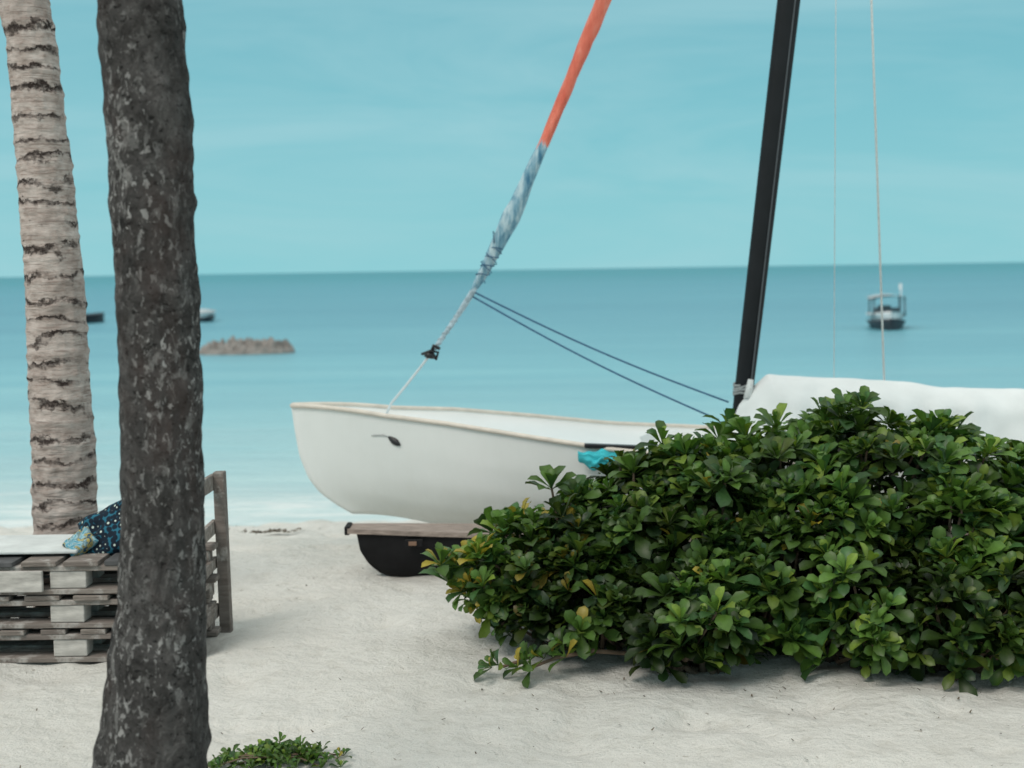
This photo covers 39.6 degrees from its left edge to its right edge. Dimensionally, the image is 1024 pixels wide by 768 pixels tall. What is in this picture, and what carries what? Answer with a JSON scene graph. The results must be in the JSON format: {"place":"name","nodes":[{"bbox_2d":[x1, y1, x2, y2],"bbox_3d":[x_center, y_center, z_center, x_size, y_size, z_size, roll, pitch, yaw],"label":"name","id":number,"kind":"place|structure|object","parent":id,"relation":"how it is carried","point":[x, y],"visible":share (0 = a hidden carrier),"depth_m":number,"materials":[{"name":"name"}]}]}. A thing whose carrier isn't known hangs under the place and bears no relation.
{"place":"outdoors","nodes":[
{"label":"outdoors","id":0,"kind":"place"},
{"bbox_2d":[0,262,1023,527],"bbox_3d":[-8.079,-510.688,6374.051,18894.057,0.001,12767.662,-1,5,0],"label":"sea water","id":1,"kind":"structure","parent":0,"point":[362,336],"depth_m":44.80,"materials":[{"name":"blue liquid"}]},
{"bbox_2d":[86,312,103,322],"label":"rowing boat","id":2,"kind":"object","parent":1,"relation":"on","point":[94,317],"visible":0.46,"depth_m":74.84,"materials":[{"name":"black"}]},
{"bbox_2d":[200,309,215,321],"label":"rowing boat","id":3,"kind":"object","parent":1,"relation":"on","point":[206,315],"visible":0.49,"depth_m":73.41,"materials":[{"name":"white"}]},
{"bbox_2d":[199,335,294,354],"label":"rock outcrop","id":4,"kind":"object","parent":1,"relation":"in","point":[232,345],"visible":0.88,"depth_m":43.58,"materials":[{"name":"grey stone"}]},
{"bbox_2d":[866,283,907,330],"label":"canopy boat","id":5,"kind":"object","parent":1,"relation":"on","point":[893,318],"visible":0.93,"depth_m":53.67,"materials":[{"name":"fabric"}]},
{"bbox_2d":[0,520,1023,767],"bbox_3d":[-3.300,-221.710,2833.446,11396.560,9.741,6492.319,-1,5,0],"label":"sand ground","id":6,"kind":"structure","parent":0,"point":[344,646],"depth_m":5.18,"materials":[{"name":"white sand"}]},
{"bbox_2d":[0,0,105,617],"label":"palm tree","id":7,"kind":"object","parent":6,"relation":"on","point":[64,485],"visible":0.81,"depth_m":6.38,"materials":[{"name":"grey plant"}]},
{"bbox_2d":[0,471,232,662],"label":"pallet bench","id":8,"kind":"object","parent":6,"relation":"on","point":[72,596],"visible":0.51,"depth_m":5.75,"materials":[{"name":"grey wood"}]},
{"bbox_2d":[62,526,98,556],"bbox_3d":[-1.775,0.654,5.849,0.126,0.127,0.104,-4,5,-31],"label":"cushion","id":9,"kind":"object","parent":8,"relation":"on","point":[84,540],"visible":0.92,"depth_m":5.83,"materials":[{"name":"fabric"}]},
{"bbox_2d":[77,500,120,571],"bbox_3d":[-1.626,0.606,5.924,0.430,0.366,0.233,-1,5,0],"label":"patterned cushion","id":10,"kind":"object","parent":8,"relation":"on","point":[104,525],"visible":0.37,"depth_m":5.87,"materials":[{"name":"fabric"}]},
{"bbox_2d":[92,0,211,767],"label":"palm tree","id":11,"kind":"object","parent":6,"relation":"on","point":[155,707],"visible":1,"depth_m":3.53,"materials":[{"name":"grey plant"}]},
{"bbox_2d":[208,731,351,767],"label":"beach creeper plant","id":12,"kind":"object","parent":6,"relation":"on","point":[271,752],"visible":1,"depth_m":4.51,"materials":[{"name":"green plant"}]},
{"bbox_2d":[19,522,1023,767],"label":"seaweed debris","id":13,"kind":"object","parent":6,"relation":"on","point":[270,530],"visible":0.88,"depth_m":9.21,"materials":[{"name":"plant"}]},
{"bbox_2d":[344,522,967,576],"bbox_3d":[0.831,0.830,7.290,3.362,0.274,0.327,-1,5,0],"label":"trolley","id":14,"kind":"object","parent":6,"relation":"on","point":[393,549],"visible":0.17,"depth_m":7.21,"materials":[{"name":"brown wood"}]},
{"bbox_2d":[290,0,1023,522],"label":"sailing dinghy","id":15,"kind":"object","parent":14,"relation":"on","point":[428,464],"visible":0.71,"depth_m":8.09,"materials":[{"name":"white plastic"}]},
{"bbox_2d":[419,385,1023,695],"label":"sea lettuce bush","id":16,"kind":"object","parent":6,"relation":"on","point":[887,576],"visible":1,"depth_m":5.53,"materials":[{"name":"green plant"}]},
{"bbox_2d":[0,0,1023,276],"label":"sky","id":17,"kind":"structure","parent":0,"point":[329,135],"materials":[{"name":"blue"}]}
]}

